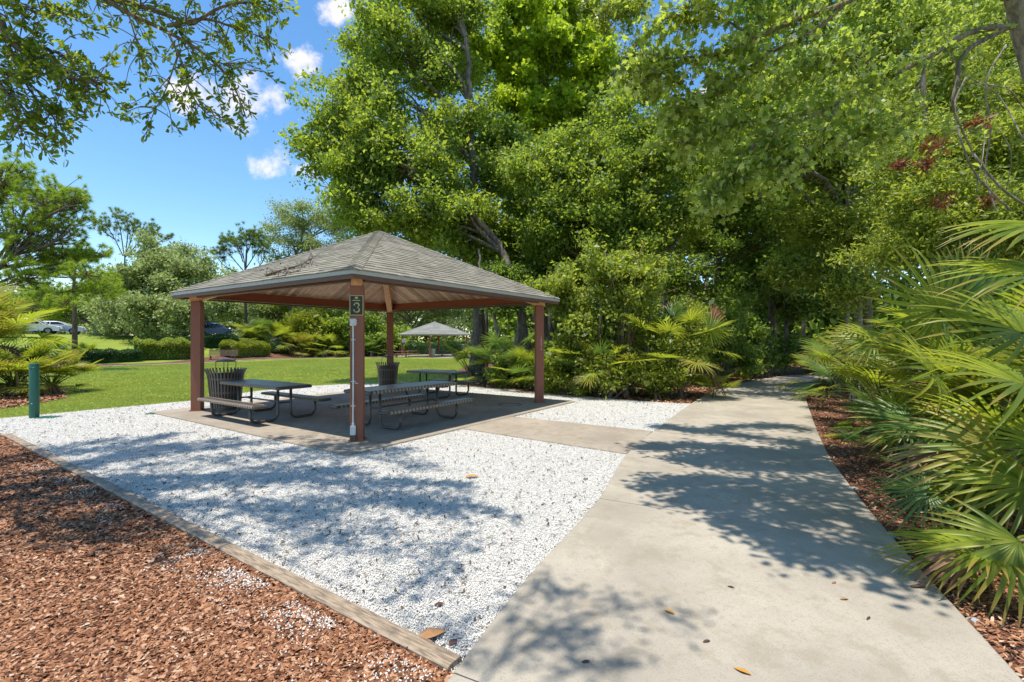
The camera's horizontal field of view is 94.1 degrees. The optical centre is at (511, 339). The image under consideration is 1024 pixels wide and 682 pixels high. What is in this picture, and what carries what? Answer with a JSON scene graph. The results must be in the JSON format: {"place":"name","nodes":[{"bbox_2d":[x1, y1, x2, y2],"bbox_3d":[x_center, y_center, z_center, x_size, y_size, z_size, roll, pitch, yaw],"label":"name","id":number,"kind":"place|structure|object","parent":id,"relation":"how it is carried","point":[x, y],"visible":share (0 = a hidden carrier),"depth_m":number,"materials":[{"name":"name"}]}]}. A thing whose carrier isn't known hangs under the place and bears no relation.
{"place":"outdoors","nodes":[
{"label":"outdoors","id":0,"kind":"place"},
{"bbox_2d":[0,334,495,417],"bbox_3d":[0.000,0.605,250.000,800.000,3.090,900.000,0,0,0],"label":"ground","id":1,"kind":"structure","parent":0,"point":[120,342],"depth_m":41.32,"materials":[{"name":"green plant"}]},
{"bbox_2d":[3,433,59,461],"bbox_3d":[-7.578,1.688,7.472,3.100,0.084,0.113,0,0,35],"label":"timber edging","id":2,"kind":"object","parent":1,"relation":"on","point":[45,454],"visible":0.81,"depth_m":7.35,"materials":[{"name":"brown wood"}]},
{"bbox_2d":[0,262,111,334],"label":"tree","id":3,"kind":"object","parent":1,"relation":"on","point":[82,318],"visible":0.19,"depth_m":61.57,"materials":[{"name":"green plant"}]},
{"bbox_2d":[0,148,124,319],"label":"pine tree","id":4,"kind":"object","parent":1,"relation":"on","point":[62,202],"visible":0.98,"depth_m":26.56,"materials":[{"name":"green plant"}]},
{"bbox_2d":[24,239,131,352],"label":"pine tree","id":5,"kind":"object","parent":1,"relation":"on","point":[75,322],"visible":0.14,"depth_m":35.90,"materials":[{"name":"green plant"}]},
{"bbox_2d":[52,458,122,492],"bbox_3d":[-5.312,1.688,5.907,2.392,0.084,0.113,0,0,35],"label":"timber edging","id":6,"kind":"object","parent":1,"relation":"on","point":[102,483],"visible":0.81,"depth_m":5.79,"materials":[{"name":"brown wood"}]},
{"bbox_2d":[47,348,142,364],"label":"hedge","id":7,"kind":"object","parent":1,"relation":"on","point":[108,355],"visible":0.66,"depth_m":38.52,"materials":[{"name":"green plant"}]},
{"bbox_2d":[92,207,174,334],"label":"pine tree","id":8,"kind":"object","parent":1,"relation":"on","point":[122,218],"visible":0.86,"depth_m":59.91,"materials":[{"name":"green plant"}]},
{"bbox_2d":[67,228,233,340],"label":"tree","id":9,"kind":"object","parent":1,"relation":"on","point":[151,271],"visible":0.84,"depth_m":49.80,"materials":[{"name":"green plant"}]},
{"bbox_2d":[133,336,190,359],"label":"hedge","id":10,"kind":"object","parent":1,"relation":"on","point":[171,348],"visible":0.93,"depth_m":42.45,"materials":[{"name":"green plant"}]},
{"bbox_2d":[112,489,230,548],"bbox_3d":[-3.316,1.688,4.530,2.442,0.083,0.112,0,0,35],"label":"timber edging","id":11,"kind":"object","parent":1,"relation":"on","point":[200,533],"visible":0.77,"depth_m":4.36,"materials":[{"name":"brown wood"}]},
{"bbox_2d":[204,333,240,347],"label":"hedge","id":12,"kind":"object","parent":1,"relation":"on","point":[210,340],"visible":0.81,"depth_m":50.40,"materials":[{"name":"green plant"}]},
{"bbox_2d":[0,434,453,681],"bbox_3d":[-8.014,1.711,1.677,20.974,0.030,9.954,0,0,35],"label":"mulch bed","id":13,"kind":"object","parent":1,"relation":"on","point":[92,528],"depth_m":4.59,"materials":[{"name":"brown wood"}]},
{"bbox_2d":[0,0,299,166],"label":"oak tree","id":14,"kind":"object","parent":13,"relation":"on","point":[34,61],"visible":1,"depth_m":5.12,"materials":[{"name":"green plant"}]},
{"bbox_2d":[20,464,434,681],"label":"spilled gravel","id":15,"kind":"structure","parent":13,"relation":"on","point":[308,618],"depth_m":2.93,"materials":[{"name":"white gravel"}]},
{"bbox_2d":[204,267,274,326],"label":"tree","id":16,"kind":"object","parent":1,"relation":"on","point":[224,313],"visible":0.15,"depth_m":71.24,"materials":[{"name":"green plant"}]},
{"bbox_2d":[210,221,272,323],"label":"pine tree","id":17,"kind":"object","parent":1,"relation":"on","point":[232,239],"visible":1,"depth_m":57.83,"materials":[{"name":"green plant"}]},
{"bbox_2d":[92,350,395,365],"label":"hedge bed","id":18,"kind":"object","parent":1,"relation":"on","point":[277,355],"visible":0.52,"depth_m":49.91,"materials":[{"name":"brown soil"}]},
{"bbox_2d":[218,339,271,357],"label":"hedge","id":19,"kind":"object","parent":18,"relation":"on","point":[252,348],"visible":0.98,"depth_m":49.72,"materials":[{"name":"green plant"}]},
{"bbox_2d":[254,320,307,356],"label":"palmetto","id":20,"kind":"object","parent":18,"relation":"on","point":[277,326],"visible":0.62,"depth_m":56.88,"materials":[{"name":"green plant"}]},
{"bbox_2d":[280,331,320,357],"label":"palmetto","id":21,"kind":"object","parent":18,"relation":"on","point":[303,338],"visible":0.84,"depth_m":56.50,"materials":[{"name":"green plant"}]},
{"bbox_2d":[274,306,332,347],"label":"shrub","id":22,"kind":"object","parent":18,"relation":"on","point":[300,320],"visible":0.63,"depth_m":59.10,"materials":[{"name":"green plant"}]},
{"bbox_2d":[300,332,349,356],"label":"palmetto","id":23,"kind":"object","parent":18,"relation":"on","point":[330,337],"visible":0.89,"depth_m":57.60,"materials":[{"name":"green plant"}]},
{"bbox_2d":[301,308,384,355],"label":"shrub","id":24,"kind":"object","parent":18,"relation":"on","point":[339,325],"visible":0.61,"depth_m":60.09,"materials":[{"name":"green plant"}]},
{"bbox_2d":[2,262,493,345],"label":"woods","id":25,"kind":"object","parent":1,"relation":"on","point":[228,325],"visible":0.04,"depth_m":83.54,"materials":[{"name":"green plant"}]},
{"bbox_2d":[228,303,349,335],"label":"tree","id":26,"kind":"object","parent":1,"relation":"on","point":[258,310],"visible":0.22,"depth_m":66.61,"materials":[{"name":"green plant"}]},
{"bbox_2d":[253,195,355,343],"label":"tree","id":27,"kind":"object","parent":1,"relation":"on","point":[294,221],"visible":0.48,"depth_m":61.09,"materials":[{"name":"green plant"}]},
{"bbox_2d":[219,543,461,671],"bbox_3d":[-1.299,1.688,3.138,2.442,0.084,0.113,0,0,35],"label":"timber edging","id":28,"kind":"object","parent":1,"relation":"on","point":[439,656],"visible":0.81,"depth_m":2.89,"materials":[{"name":"beige wood"}]},
{"bbox_2d":[0,383,690,670],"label":"gravel","id":29,"kind":"structure","parent":1,"relation":"on","point":[592,400],"depth_m":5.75,"materials":[{"name":"white gravel"}]},
{"bbox_2d":[28,363,39,418],"bbox_3d":[-10.318,1.116,10.282,0.178,1.209,0.179,0,0,0],"label":"bollard","id":30,"kind":"object","parent":29,"relation":"on","point":[34,390],"visible":0.96,"depth_m":10.23,"materials":[{"name":"green metal"}]},
{"bbox_2d":[0,384,680,654],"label":"leaf debris","id":31,"kind":"object","parent":29,"relation":"on","point":[395,590],"visible":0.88,"depth_m":5.27,"materials":[{"name":"brown plant"}]},
{"bbox_2d":[149,389,574,455],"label":"slab","id":32,"kind":"structure","parent":29,"relation":"on","point":[324,427],"depth_m":10.03,"materials":[{"name":"concrete"}]},
{"bbox_2d":[203,359,246,410],"bbox_3d":[-6.820,1.055,11.350,0.924,1.210,0.923,0,0,0],"label":"litter bin","id":33,"kind":"object","parent":32,"relation":"on","point":[216,389],"visible":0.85,"depth_m":11.09,"materials":[{"name":"metal"}]},
{"bbox_2d":[197,379,330,423],"bbox_3d":[-5.386,1.293,10.338,2.428,0.735,1.679,0,0,34],"label":"picnic table","id":34,"kind":"object","parent":32,"relation":"on","point":[277,386],"visible":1,"depth_m":10.13,"materials":[{"name":"metal"}]},
{"bbox_2d":[169,231,559,441],"bbox_3d":[-3.326,-0.537,11.935,6.792,4.394,6.792,0,0,34],"label":"picnic shelter","id":35,"kind":"object","parent":32,"relation":"on","point":[380,271],"visible":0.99,"depth_m":10.74,"materials":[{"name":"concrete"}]},
{"bbox_2d":[375,355,399,385],"bbox_3d":[-3.980,1.077,15.250,0.795,1.166,0.794,0,0,0],"label":"litter bin","id":36,"kind":"object","parent":32,"relation":"on","point":[388,374],"visible":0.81,"depth_m":15.02,"materials":[{"name":"metal"}]},
{"bbox_2d":[329,380,473,429],"bbox_3d":[-2.174,1.293,9.720,1.679,0.735,2.428,0,0,34],"label":"picnic table","id":37,"kind":"object","parent":32,"relation":"on","point":[385,389],"visible":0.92,"depth_m":9.48,"materials":[{"name":"metal"}]},
{"bbox_2d":[395,369,479,398],"bbox_3d":[-2.213,1.293,14.203,1.898,0.735,1.679,0,0,34],"label":"picnic table","id":38,"kind":"object","parent":32,"relation":"on","point":[439,372],"visible":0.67,"depth_m":14.04,"materials":[{"name":"metal"}]},
{"bbox_2d":[463,416,651,453],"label":"connector walk","id":39,"kind":"structure","parent":29,"relation":"on","point":[611,439],"depth_m":8.55,"materials":[{"name":"concrete"}]},
{"bbox_2d":[342,320,416,355],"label":"shrub","id":40,"kind":"object","parent":1,"relation":"on","point":[399,329],"visible":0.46,"depth_m":62.52,"materials":[{"name":"green plant"}]},
{"bbox_2d":[365,308,490,345],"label":"tree","id":41,"kind":"object","parent":1,"relation":"on","point":[435,314],"visible":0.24,"depth_m":75.19,"materials":[{"name":"green plant"}]},
{"bbox_2d":[403,341,470,354],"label":"hedge","id":42,"kind":"object","parent":1,"relation":"on","point":[420,348],"visible":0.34,"depth_m":69.25,"materials":[{"name":"green plant"}]},
{"bbox_2d":[393,354,495,357],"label":"pavilion yard","id":43,"kind":"structure","parent":1,"relation":"on","point":[445,356],"depth_m":59.88,"materials":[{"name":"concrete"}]},
{"bbox_2d":[398,322,470,356],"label":"picnic shelter","id":44,"kind":"object","parent":43,"relation":"on","point":[434,329],"visible":0.98,"depth_m":60.03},
{"bbox_2d":[691,372,741,397],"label":"palmetto","id":45,"kind":"object","parent":1,"relation":"on","point":[703,380],"visible":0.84,"depth_m":13.57,"materials":[{"name":"green plant"}]},
{"bbox_2d":[484,0,1023,363],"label":"woods","id":46,"kind":"object","parent":1,"relation":"on","point":[820,323],"visible":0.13,"depth_m":34.18,"materials":[{"name":"green plant"}]},
{"bbox_2d":[0,0,979,338],"label":"sky","id":47,"kind":"structure","parent":0,"point":[196,185],"materials":[{"name":"blue"}]},
{"bbox_2d":[447,361,817,403],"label":"woodland floor","id":48,"kind":"structure","parent":0,"point":[796,370],"depth_m":19.27,"materials":[{"name":"brown soil"}]},
{"bbox_2d":[273,52,531,384],"bbox_3d":[-4.029,-4.888,18.833,10.175,13.598,4.696,0,0,0],"label":"tree","id":49,"kind":"object","parent":48,"relation":"on","point":[357,172],"visible":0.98,"depth_m":18.06,"materials":[{"name":"green plant"}]},
{"bbox_2d":[305,0,539,378],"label":"tree","id":50,"kind":"object","parent":48,"relation":"on","point":[435,72],"visible":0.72,"depth_m":20.14,"materials":[{"name":"green plant"}]},
{"bbox_2d":[432,338,491,382],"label":"palmetto","id":51,"kind":"object","parent":48,"relation":"on","point":[458,354],"visible":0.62,"depth_m":18.12,"materials":[{"name":"green plant"}]},
{"bbox_2d":[462,332,533,386],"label":"palmetto","id":52,"kind":"object","parent":48,"relation":"on","point":[486,350],"visible":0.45,"depth_m":16.52,"materials":[{"name":"green plant"}]},
{"bbox_2d":[468,249,536,352],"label":"tree","id":53,"kind":"object","parent":48,"relation":"on","point":[510,273],"visible":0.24,"depth_m":17.42,"materials":[{"name":"green plant"}]},
{"bbox_2d":[489,345,533,389],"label":"palmetto","id":54,"kind":"object","parent":48,"relation":"on","point":[520,352],"visible":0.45,"depth_m":15.81,"materials":[{"name":"green plant"}]},
{"bbox_2d":[459,99,565,350],"bbox_3d":[-0.289,-4.706,23.368,6.674,13.229,5.946,0,0,-24],"label":"tree","id":55,"kind":"object","parent":48,"relation":"on","point":[515,133],"visible":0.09,"depth_m":21.53,"materials":[{"name":"green plant"}]},
{"bbox_2d":[475,327,566,389],"bbox_3d":[0.662,0.727,16.798,3.961,2.385,2.184,0,0,16],"label":"shrub","id":56,"kind":"object","parent":48,"relation":"on","point":[492,373],"visible":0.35,"depth_m":16.49,"materials":[{"name":"green plant"}]},
{"bbox_2d":[469,142,600,347],"bbox_3d":[1.432,-3.496,20.345,7.325,10.718,5.219,0,0,0],"label":"tree","id":57,"kind":"object","parent":48,"relation":"on","point":[522,255],"visible":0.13,"depth_m":19.62,"materials":[{"name":"green plant"}]},
{"bbox_2d":[451,0,627,348],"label":"tree","id":58,"kind":"object","parent":48,"relation":"on","point":[533,50],"visible":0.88,"depth_m":25.03,"materials":[{"name":"green plant"}]},
{"bbox_2d":[533,363,597,395],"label":"shrub","id":59,"kind":"object","parent":48,"relation":"on","point":[551,386],"visible":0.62,"depth_m":14.46,"materials":[{"name":"green plant"}]},
{"bbox_2d":[520,258,623,392],"bbox_3d":[1.949,-0.428,14.849,3.412,4.284,2.790,0,0,0],"label":"shrub","id":60,"kind":"object","parent":48,"relation":"on","point":[567,291],"visible":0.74,"depth_m":14.40,"materials":[{"name":"green plant"}]},
{"bbox_2d":[549,330,637,397],"bbox_3d":[2.543,1.326,14.450,3.113,3.258,2.979,0,0,0],"label":"palmetto","id":61,"kind":"object","parent":48,"relation":"on","point":[595,352],"visible":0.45,"depth_m":13.65,"materials":[{"name":"green plant"}]},
{"bbox_2d":[495,80,719,376],"bbox_3d":[3.702,-4.271,18.412,8.742,12.290,6.155,0,0,0],"label":"tree","id":62,"kind":"object","parent":48,"relation":"on","point":[631,178],"visible":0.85,"depth_m":17.43,"materials":[{"name":"green plant"}]},
{"bbox_2d":[545,0,672,287],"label":"tree","id":63,"kind":"object","parent":48,"relation":"on","point":[617,11],"visible":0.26,"depth_m":26.01,"materials":[{"name":"green plant"}]},
{"bbox_2d":[553,331,686,399],"bbox_3d":[3.225,0.625,13.940,4.009,2.265,2.289,0,0,0],"label":"shrub","id":64,"kind":"object","parent":48,"relation":"on","point":[612,381],"visible":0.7,"depth_m":13.57,"materials":[{"name":"green plant"}]},
{"bbox_2d":[572,234,676,395],"bbox_3d":[3.462,-0.708,14.491,3.010,4.836,2.743,0,0,27],"label":"shrub","id":65,"kind":"object","parent":48,"relation":"on","point":[622,266],"visible":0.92,"depth_m":14.04,"materials":[{"name":"green plant"}]},
{"bbox_2d":[458,373,797,402],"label":"mulch chips","id":66,"kind":"object","parent":48,"relation":"on","point":[699,391],"visible":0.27,"depth_m":15.89,"materials":[{"name":"brown plant"}]},
{"bbox_2d":[593,353,673,399],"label":"palmetto","id":67,"kind":"object","parent":48,"relation":"on","point":[629,388],"visible":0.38,"depth_m":13.53,"materials":[{"name":"green plant"}]},
{"bbox_2d":[484,257,808,367],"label":"trunks","id":68,"kind":"object","parent":48,"relation":"on","point":[803,327],"visible":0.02,"depth_m":30.55,"materials":[{"name":"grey plant"}]},
{"bbox_2d":[605,297,744,397],"bbox_3d":[4.570,0.528,14.271,4.029,3.905,3.866,0,0,0],"label":"palmetto","id":69,"kind":"object","parent":48,"relation":"on","point":[677,314],"visible":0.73,"depth_m":13.54,"materials":[{"name":"green plant"}]},
{"bbox_2d":[635,295,719,397],"bbox_3d":[4.897,0.205,14.148,2.723,3.241,2.612,0,0,0],"label":"shrub","id":70,"kind":"object","parent":48,"relation":"on","point":[677,375],"visible":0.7,"depth_m":13.65,"materials":[{"name":"green plant"}]},
{"bbox_2d":[686,285,769,385],"bbox_3d":[7.974,-0.244,18.114,2.822,3.924,4.863,0,0,41],"label":"shrub","id":71,"kind":"object","parent":48,"relation":"on","point":[746,353],"visible":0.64,"depth_m":17.45,"materials":[{"name":"green plant"}]},
{"bbox_2d":[655,165,817,316],"bbox_3d":[11.656,-4.545,23.973,11.248,12.829,7.209,0,0,-29],"label":"tree","id":72,"kind":"object","parent":48,"relation":"on","point":[738,278],"visible":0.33,"depth_m":22.47,"materials":[{"name":"green plant"}]},
{"bbox_2d":[709,310,786,375],"bbox_3d":[10.435,0.078,21.252,5.713,3.283,2.578,0,0,-43],"label":"shrub","id":73,"kind":"object","parent":48,"relation":"on","point":[758,333],"visible":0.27,"depth_m":21.20,"materials":[{"name":"green plant"}]},
{"bbox_2d":[735,350,797,378],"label":"shrub","id":74,"kind":"object","parent":48,"relation":"on","point":[778,367],"visible":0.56,"depth_m":22.16,"materials":[{"name":"green plant"}]},
{"bbox_2d":[710,172,859,369],"bbox_3d":[14.914,-4.777,27.544,9.055,13.317,6.448,0,0,0],"label":"tree","id":75,"kind":"object","parent":48,"relation":"on","point":[778,303],"visible":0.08,"depth_m":26.82,"materials":[{"name":"green plant"}]},
{"bbox_2d":[767,331,845,374],"bbox_3d":[14.568,0.620,23.749,2.599,2.335,5.353,0,0,15],"label":"shrub","id":76,"kind":"object","parent":48,"relation":"on","point":[792,344],"visible":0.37,"depth_m":24.53,"materials":[{"name":"green plant"}]},
{"bbox_2d":[760,238,853,371],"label":"tree","id":77,"kind":"object","parent":48,"relation":"on","point":[801,309],"visible":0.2,"depth_m":23.64,"materials":[{"name":"green plant"}]},
{"bbox_2d":[447,369,1022,681],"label":"path","id":78,"kind":"structure","parent":0,"point":[706,501],"depth_m":3.25,"materials":[{"name":"concrete"}]},
{"bbox_2d":[806,377,1023,681],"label":"mulch bed","id":79,"kind":"object","parent":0,"point":[1012,622],"visible":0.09,"depth_m":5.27,"materials":[{"name":"brown plant"}]},
{"bbox_2d":[663,27,946,386],"bbox_3d":[11.210,-4.312,18.334,8.245,12.350,16.651,0,0,37],"label":"tree","id":80,"kind":"object","parent":79,"relation":"on","point":[788,190],"visible":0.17,"depth_m":15.17,"materials":[{"name":"green plant"}]},
{"bbox_2d":[596,0,1023,235],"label":"maple tree","id":81,"kind":"object","parent":79,"relation":"on","point":[733,184],"visible":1,"depth_m":6.45,"materials":[{"name":"green plant"}]},
{"bbox_2d":[772,337,849,393],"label":"palmetto","id":82,"kind":"object","parent":79,"relation":"on","point":[820,381],"visible":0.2,"depth_m":15.18,"materials":[{"name":"green plant"}]},
{"bbox_2d":[749,57,941,385],"bbox_3d":[11.612,-4.140,16.444,5.978,12.001,5.394,0,0,40],"label":"tree","id":83,"kind":"object","parent":79,"relation":"on","point":[806,222],"visible":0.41,"depth_m":15.80,"materials":[{"name":"green plant"}]},
{"bbox_2d":[786,328,915,402],"bbox_3d":[9.329,1.357,12.947,3.160,3.457,3.094,0,0,-37],"label":"palmetto","id":84,"kind":"object","parent":79,"relation":"on","point":[850,395],"visible":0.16,"depth_m":13.00,"materials":[{"name":"green plant"}]},
{"bbox_2d":[789,324,929,412],"bbox_3d":[7.879,1.292,10.274,3.059,3.222,5.115,0,0,21],"label":"palmetto","id":85,"kind":"object","parent":79,"relation":"on","point":[860,338],"visible":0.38,"depth_m":10.43,"materials":[{"name":"green plant"}]},
{"bbox_2d":[794,323,970,427],"bbox_3d":[7.217,1.623,9.193,3.327,3.919,3.161,0,0,0],"label":"palmetto","id":86,"kind":"object","parent":79,"relation":"on","point":[845,369],"visible":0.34,"depth_m":9.13,"materials":[{"name":"green plant"}]},
{"bbox_2d":[832,377,938,427],"bbox_3d":[6.887,1.770,8.430,2.086,2.295,2.230,0,0,16],"label":"palmetto","id":87,"kind":"object","parent":79,"relation":"on","point":[845,423],"visible":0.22,"depth_m":8.61,"materials":[{"name":"green plant"}]},
{"bbox_2d":[821,386,961,457],"bbox_3d":[6.249,1.627,7.635,2.014,1.909,2.184,0,0,0],"label":"palmetto","id":88,"kind":"object","parent":79,"relation":"on","point":[897,398],"visible":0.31,"depth_m":7.37,"materials":[{"name":"green plant"}]},
{"bbox_2d":[828,414,960,470],"bbox_3d":[5.070,1.602,6.111,1.456,1.129,1.484,0,0,0],"label":"palmetto","id":89,"kind":"object","parent":79,"relation":"on","point":[857,435],"visible":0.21,"depth_m":6.45,"materials":[{"name":"green plant"}]},
{"bbox_2d":[786,0,1023,372],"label":"tree","id":90,"kind":"object","parent":79,"relation":"on","point":[928,16],"visible":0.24,"depth_m":19.32,"materials":[{"name":"green plant"}]},
{"bbox_2d":[822,10,1023,396],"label":"tree","id":91,"kind":"object","parent":79,"relation":"on","point":[960,179],"visible":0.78,"depth_m":9.74,"materials":[{"name":"green plant"}]},
{"bbox_2d":[940,38,1023,211],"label":"vine tangle","id":92,"kind":"object","parent":91,"relation":"hanging from","point":[996,183],"visible":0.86,"depth_m":8.17,"materials":[{"name":"brown plant"}]},
{"bbox_2d":[833,318,1023,473],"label":"palmetto","id":93,"kind":"object","parent":79,"relation":"on","point":[949,339],"visible":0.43,"depth_m":5.38,"materials":[{"name":"green plant"}]},
{"bbox_2d":[839,220,1023,463],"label":"palmetto","id":94,"kind":"object","parent":79,"relation":"on","point":[1017,227],"visible":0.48,"depth_m":5.20,"materials":[{"name":"green plant"}]},
{"bbox_2d":[864,332,1023,543],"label":"palmetto","id":95,"kind":"object","parent":79,"relation":"on","point":[944,452],"visible":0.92,"depth_m":4.00,"materials":[{"name":"green plant"}]},
{"bbox_2d":[866,397,1023,630],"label":"palmetto","id":96,"kind":"object","parent":79,"relation":"on","point":[961,551],"visible":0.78,"depth_m":3.11,"materials":[{"name":"green plant"}]},
{"bbox_2d":[871,421,1022,522],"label":"palmetto","id":97,"kind":"object","parent":79,"relation":"on","point":[987,510],"visible":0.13,"depth_m":5.01,"materials":[{"name":"green plant"}]},
{"bbox_2d":[879,257,1023,464],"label":"palmetto","id":98,"kind":"object","parent":79,"relation":"on","point":[1015,333],"visible":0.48,"depth_m":4.38,"materials":[{"name":"green plant"}]},
{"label":"left mulch bed","id":99,"kind":"structure","parent":0,"visible":0},
{"bbox_2d":[0,388,67,408],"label":"mulch chips","id":100,"kind":"object","parent":99,"relation":"on","point":[11,401],"visible":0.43,"depth_m":13.39,"materials":[{"name":"brown wood"}]},
{"bbox_2d":[0,294,71,385],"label":"palmetto","id":101,"kind":"object","parent":99,"relation":"on","point":[10,340],"visible":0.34,"depth_m":17.03,"materials":[{"name":"green plant"}]},
{"bbox_2d":[0,338,75,395],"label":"palmetto","id":102,"kind":"object","parent":99,"relation":"on","point":[34,353],"visible":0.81,"depth_m":14.19,"materials":[{"name":"green plant"}]},
{"bbox_2d":[0,282,81,395],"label":"palmetto","id":103,"kind":"object","parent":99,"relation":"on","point":[6,313],"visible":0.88,"depth_m":15.11,"materials":[{"name":"green plant"}]},
{"bbox_2d":[0,348,99,396],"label":"palmetto","id":104,"kind":"object","parent":99,"relation":"on","point":[73,365],"visible":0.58,"depth_m":15.21,"materials":[{"name":"green plant"}]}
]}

